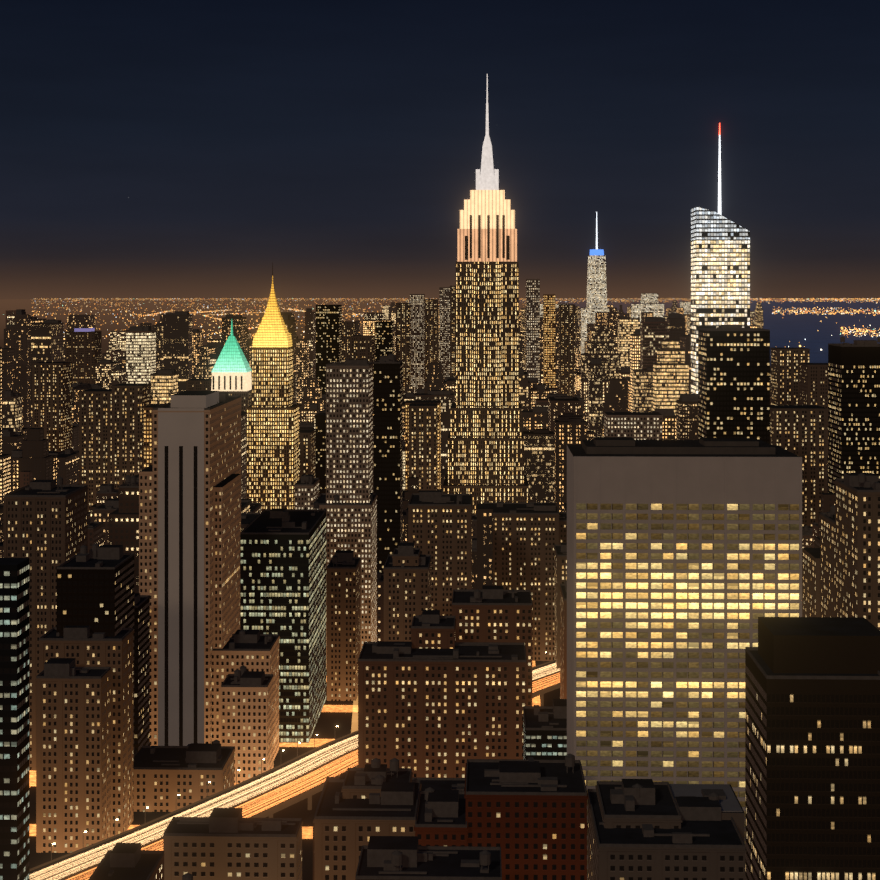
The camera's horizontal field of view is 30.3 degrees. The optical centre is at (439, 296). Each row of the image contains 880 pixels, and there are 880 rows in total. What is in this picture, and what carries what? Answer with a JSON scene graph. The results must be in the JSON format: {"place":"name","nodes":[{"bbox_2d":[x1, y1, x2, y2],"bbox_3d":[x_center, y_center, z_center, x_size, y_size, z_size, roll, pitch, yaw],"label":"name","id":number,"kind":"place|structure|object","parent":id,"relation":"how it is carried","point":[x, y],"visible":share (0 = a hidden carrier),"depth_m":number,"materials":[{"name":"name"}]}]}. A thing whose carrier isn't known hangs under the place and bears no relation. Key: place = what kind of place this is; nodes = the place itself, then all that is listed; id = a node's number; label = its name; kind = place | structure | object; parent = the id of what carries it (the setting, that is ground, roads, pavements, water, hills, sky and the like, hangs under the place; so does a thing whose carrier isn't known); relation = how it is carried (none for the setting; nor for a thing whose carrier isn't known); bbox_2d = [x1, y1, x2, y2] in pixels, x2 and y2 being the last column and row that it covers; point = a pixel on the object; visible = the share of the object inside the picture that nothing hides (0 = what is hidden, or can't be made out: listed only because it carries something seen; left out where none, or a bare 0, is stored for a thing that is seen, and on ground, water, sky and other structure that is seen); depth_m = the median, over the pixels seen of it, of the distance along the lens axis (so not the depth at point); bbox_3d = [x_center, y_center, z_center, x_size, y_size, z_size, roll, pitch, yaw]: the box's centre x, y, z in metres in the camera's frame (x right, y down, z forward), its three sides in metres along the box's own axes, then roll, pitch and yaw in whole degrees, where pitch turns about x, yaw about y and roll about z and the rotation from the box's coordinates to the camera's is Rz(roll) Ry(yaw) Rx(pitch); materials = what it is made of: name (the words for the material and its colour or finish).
{"place":"outdoors","nodes":[
{"label":"outdoors","id":0,"kind":"place"},
{"bbox_2d":[32,362,71,451],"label":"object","id":1,"kind":"structure","parent":0,"point":[52,399],"depth_m":2010.30,"materials":[{"name":"brown concrete"}]},
{"bbox_2d":[78,383,151,511],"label":"tower","id":2,"kind":"structure","parent":0,"point":[110,436],"depth_m":1605.50,"materials":[{"name":"brown concrete"}]},
{"bbox_2d":[186,379,211,390],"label":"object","id":3,"kind":"structure","parent":0,"point":[198,384],"depth_m":2105.41,"materials":[{"name":"concrete"}]},
{"bbox_2d":[138,391,279,782],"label":"beige tower","id":4,"kind":"structure","parent":0,"point":[214,671],"depth_m":899.90,"materials":[{"name":"concrete"}]},
{"bbox_2d":[0,303,559,879],"bbox_3d":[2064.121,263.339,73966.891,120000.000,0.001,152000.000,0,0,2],"label":"ground","id":5,"kind":"structure","parent":0,"point":[336,719],"depth_m":10180.12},
{"bbox_2d":[0,558,28,879],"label":"building","id":6,"kind":"structure","parent":5,"relation":"on","point":[14,718],"depth_m":519.87,"materials":[{"name":"black glass"}]},
{"bbox_2d":[2,477,88,770],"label":"block","id":7,"kind":"structure","parent":5,"relation":"on","point":[45,527],"depth_m":902.45,"materials":[{"name":"stone"}]},
{"bbox_2d":[65,331,101,383],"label":"tower","id":8,"kind":"structure","parent":5,"relation":"on","point":[83,352],"depth_m":2814.43,"materials":[{"name":"stone"}]},
{"bbox_2d":[35,626,133,852],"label":"block","id":9,"kind":"structure","parent":5,"relation":"on","point":[84,729],"depth_m":769.29,"materials":[{"name":"stone"}]},
{"bbox_2d":[57,543,149,761],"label":"block","id":10,"kind":"structure","parent":5,"relation":"on","point":[95,589],"depth_m":815.63,"materials":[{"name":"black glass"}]},
{"bbox_2d":[143,404,162,468],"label":"building","id":11,"kind":"structure","parent":5,"relation":"on","point":[147,436],"depth_m":1403.39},
{"bbox_2d":[133,740,234,811],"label":"block","id":12,"kind":"structure","parent":5,"relation":"on","point":[164,777],"depth_m":830.30,"materials":[{"name":"brick"}]},
{"bbox_2d":[211,319,251,410],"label":"green pyramid tower","id":13,"kind":"structure","parent":5,"relation":"on","point":[231,372],"depth_m":1756.71,"materials":[{"name":"green metal"}]},
{"bbox_2d":[162,808,302,879],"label":"block","id":14,"kind":"structure","parent":5,"relation":"on","point":[224,844],"depth_m":638.58,"materials":[{"name":"brown concrete"}]},
{"bbox_2d":[246,262,298,510],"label":"gold pyramid tower","id":15,"kind":"structure","parent":5,"relation":"on","point":[272,444],"depth_m":1497.26,"materials":[{"name":"stone"}]},
{"bbox_2d":[240,501,325,742],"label":"green glass block","id":16,"kind":"structure","parent":5,"relation":"on","point":[283,573],"depth_m":958.98,"materials":[{"name":"glass"}]},
{"bbox_2d":[29,652,559,879],"bbox_3d":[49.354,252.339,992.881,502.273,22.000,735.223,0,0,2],"label":"avenue","id":17,"kind":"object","parent":5,"relation":"on","point":[272,791],"visible":0.31,"depth_m":814.82,"materials":[{"name":"asphalt"}]},
{"bbox_2d":[294,474,319,508],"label":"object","id":18,"kind":"structure","parent":5,"relation":"on","point":[306,486],"depth_m":1299.42,"materials":[{"name":"brown concrete"}]},
{"bbox_2d":[315,413,325,494],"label":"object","id":19,"kind":"structure","parent":5,"relation":"on","point":[320,446],"depth_m":1900.41,"materials":[{"name":"glass"}]},
{"bbox_2d":[316,305,341,393],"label":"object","id":20,"kind":"structure","parent":5,"relation":"on","point":[328,333],"depth_m":2301.24,"materials":[{"name":"glass"}]},
{"bbox_2d":[312,358,377,668],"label":"white tower","id":21,"kind":"structure","parent":5,"relation":"on","point":[347,500],"depth_m":1157.89,"materials":[{"name":"grey concrete"}]},
{"bbox_2d":[0,293,690,306],"bbox_3d":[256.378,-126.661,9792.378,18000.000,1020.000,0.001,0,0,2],"label":"city lights","id":22,"kind":"object","parent":5,"relation":"on","point":[381,300],"depth_m":9826.79},
{"bbox_2d":[342,321,355,361],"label":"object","id":23,"kind":"structure","parent":5,"relation":"on","point":[348,329],"depth_m":2601.01,"materials":[{"name":"brown concrete"}]},
{"bbox_2d":[350,335,373,410],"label":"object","id":24,"kind":"structure","parent":5,"relation":"on","point":[361,346],"depth_m":1999.34,"materials":[{"name":"concrete"}]},
{"bbox_2d":[313,758,421,879],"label":"block","id":25,"kind":"structure","parent":5,"relation":"on","point":[357,808],"depth_m":603.89,"materials":[{"name":"stone"}]},
{"bbox_2d":[74,212,690,352],"bbox_3d":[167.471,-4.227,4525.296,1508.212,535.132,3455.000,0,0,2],"label":"distant skyscrapers","id":26,"kind":"structure","parent":5,"relation":"on","point":[596,301],"depth_m":5185.93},
{"bbox_2d":[375,321,393,360],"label":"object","id":27,"kind":"structure","parent":5,"relation":"on","point":[384,337],"depth_m":2499.24,"materials":[{"name":"glass"}]},
{"bbox_2d":[374,354,402,573],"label":"dark tower","id":28,"kind":"structure","parent":5,"relation":"on","point":[388,429],"depth_m":1297.46,"materials":[{"name":"black glass"}]},
{"bbox_2d":[396,303,410,394],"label":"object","id":29,"kind":"structure","parent":5,"relation":"on","point":[403,331],"depth_m":2898.75,"materials":[{"name":"brown concrete"}]},
{"bbox_2d":[410,294,424,392],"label":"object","id":30,"kind":"structure","parent":5,"relation":"on","point":[417,301],"depth_m":2998.08,"materials":[{"name":"concrete"}]},
{"bbox_2d":[0,299,834,879],"bbox_3d":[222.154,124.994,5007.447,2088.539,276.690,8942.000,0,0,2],"label":"city building","id":31,"kind":"structure","parent":5,"relation":"on","point":[626,363],"depth_m":1782.50,"materials":[{"name":"brown glass"}]},
{"bbox_2d":[408,403,437,489],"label":"tower","id":32,"kind":"structure","parent":5,"relation":"on","point":[423,442],"depth_m":1496.77,"materials":[{"name":"brown concrete"}]},
{"bbox_2d":[425,299,438,381],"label":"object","id":33,"kind":"structure","parent":5,"relation":"on","point":[431,330],"depth_m":3197.51,"materials":[{"name":"brown concrete"}]},
{"bbox_2d":[3,298,879,349],"bbox_3d":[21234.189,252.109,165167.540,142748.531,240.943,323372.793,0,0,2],"label":"distant city lights","id":34,"kind":"object","parent":5,"relation":"on","point":[762,299],"depth_m":27501.84},
{"bbox_2d":[439,287,449,379],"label":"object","id":35,"kind":"structure","parent":5,"relation":"on","point":[444,326],"depth_m":3096.70,"materials":[{"name":"concrete"}]},
{"bbox_2d":[450,286,455,377],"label":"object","id":36,"kind":"structure","parent":5,"relation":"on","point":[452,331],"depth_m":2696.16,"materials":[{"name":"grey concrete"}]},
{"bbox_2d":[357,580,566,777],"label":"brick block","id":37,"kind":"structure","parent":5,"relation":"on","point":[439,696],"depth_m":796.55,"materials":[{"name":"brown brick"}]},
{"bbox_2d":[408,490,559,660],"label":"block","id":38,"kind":"structure","parent":5,"relation":"on","point":[525,537],"depth_m":1173.88,"materials":[{"name":"concrete"}]},
{"bbox_2d":[443,74,527,514],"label":"skyscraper","id":39,"kind":"structure","parent":5,"relation":"on","point":[485,450],"depth_m":1394.71,"materials":[{"name":"beige stone"}]},
{"bbox_2d":[414,754,587,879],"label":"brick building","id":40,"kind":"structure","parent":5,"relation":"on","point":[529,816],"depth_m":595.24,"materials":[{"name":"red brick"}]},
{"bbox_2d":[526,279,539,383],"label":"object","id":41,"kind":"structure","parent":5,"relation":"on","point":[532,328],"depth_m":2392.79,"materials":[{"name":"grey concrete"}]},
{"bbox_2d":[523,699,566,759],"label":"building","id":42,"kind":"structure","parent":5,"relation":"on","point":[544,732],"depth_m":754.87,"materials":[{"name":"black glass"}]},
{"bbox_2d":[543,294,554,387],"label":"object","id":43,"kind":"structure","parent":5,"relation":"on","point":[549,339],"depth_m":2591.83,"materials":[{"name":"brown concrete"}]},
{"bbox_2d":[554,543,566,667],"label":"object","id":44,"kind":"structure","parent":5,"relation":"on","point":[560,564],"depth_m":1093.92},
{"bbox_2d":[559,512,566,544],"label":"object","id":45,"kind":"structure","parent":5,"relation":"on","point":[563,527],"depth_m":1193.68,"materials":[{"name":"concrete"}]},
{"bbox_2d":[559,304,574,396],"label":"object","id":46,"kind":"structure","parent":5,"relation":"on","point":[567,349],"depth_m":2990.30,"materials":[{"name":"brown concrete"}]},
{"bbox_2d":[603,412,662,439],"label":"building","id":47,"kind":"structure","parent":5,"relation":"on","point":[642,425],"depth_m":1491.36,"materials":[{"name":"grey concrete"}]},
{"bbox_2d":[567,437,801,879],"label":"office slab","id":48,"kind":"structure","parent":5,"relation":"on","point":[684,565],"depth_m":643.84,"materials":[{"name":"concrete"}]},
{"bbox_2d":[691,123,749,393],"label":"glass spire tower","id":49,"kind":"structure","parent":5,"relation":"on","point":[720,269],"depth_m":1588.76,"materials":[{"name":"white glass"}]},
{"bbox_2d":[579,299,879,365],"bbox_3d":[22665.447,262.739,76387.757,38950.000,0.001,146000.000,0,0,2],"label":"bay water","id":50,"kind":"structure","parent":5,"relation":"on","point":[816,331],"depth_m":15796.49,"materials":[{"name":"blue liquid"}]},
{"bbox_2d":[698,325,769,443],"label":"dark tower","id":51,"kind":"structure","parent":5,"relation":"on","point":[733,381],"depth_m":1289.67,"materials":[{"name":"black glass"}]},
{"bbox_2d":[770,348,809,404],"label":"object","id":52,"kind":"structure","parent":5,"relation":"on","point":[785,362],"depth_m":1885.14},
{"bbox_2d":[745,617,879,879],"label":"dark block","id":53,"kind":"structure","parent":5,"relation":"on","point":[812,748],"depth_m":512.77,"materials":[{"name":"brown metal"}]},
{"bbox_2d":[802,473,879,629],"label":"building","id":54,"kind":"structure","parent":5,"relation":"on","point":[841,571],"depth_m":812.03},
{"bbox_2d":[828,336,879,492],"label":"dark tower","id":55,"kind":"structure","parent":5,"relation":"on","point":[854,408],"depth_m":1287.03,"materials":[{"name":"black glass"}]},
{"bbox_2d":[299,429,315,478],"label":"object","id":56,"kind":"structure","parent":0,"point":[306,451],"depth_m":1700.45,"materials":[{"name":"brown concrete"}]},
{"bbox_2d":[326,542,431,700],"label":"apartment buildings","id":57,"kind":"structure","parent":0,"point":[407,581],"depth_m":1057.71,"materials":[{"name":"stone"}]},
{"bbox_2d":[405,400,440,489],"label":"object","id":58,"kind":"structure","parent":0,"point":[408,402],"depth_m":1697.35,"materials":[{"name":"brown concrete"}]},
{"bbox_2d":[587,779,745,879],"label":"building","id":59,"kind":"structure","parent":0,"point":[644,829],"depth_m":572.67,"materials":[{"name":"grey concrete"}]},
{"bbox_2d":[770,405,827,525],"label":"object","id":60,"kind":"structure","parent":0,"point":[799,430],"depth_m":1486.84,"materials":[{"name":"brown concrete"}]},
{"bbox_2d":[799,363,827,456],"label":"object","id":61,"kind":"structure","parent":0,"point":[813,383],"depth_m":1685.47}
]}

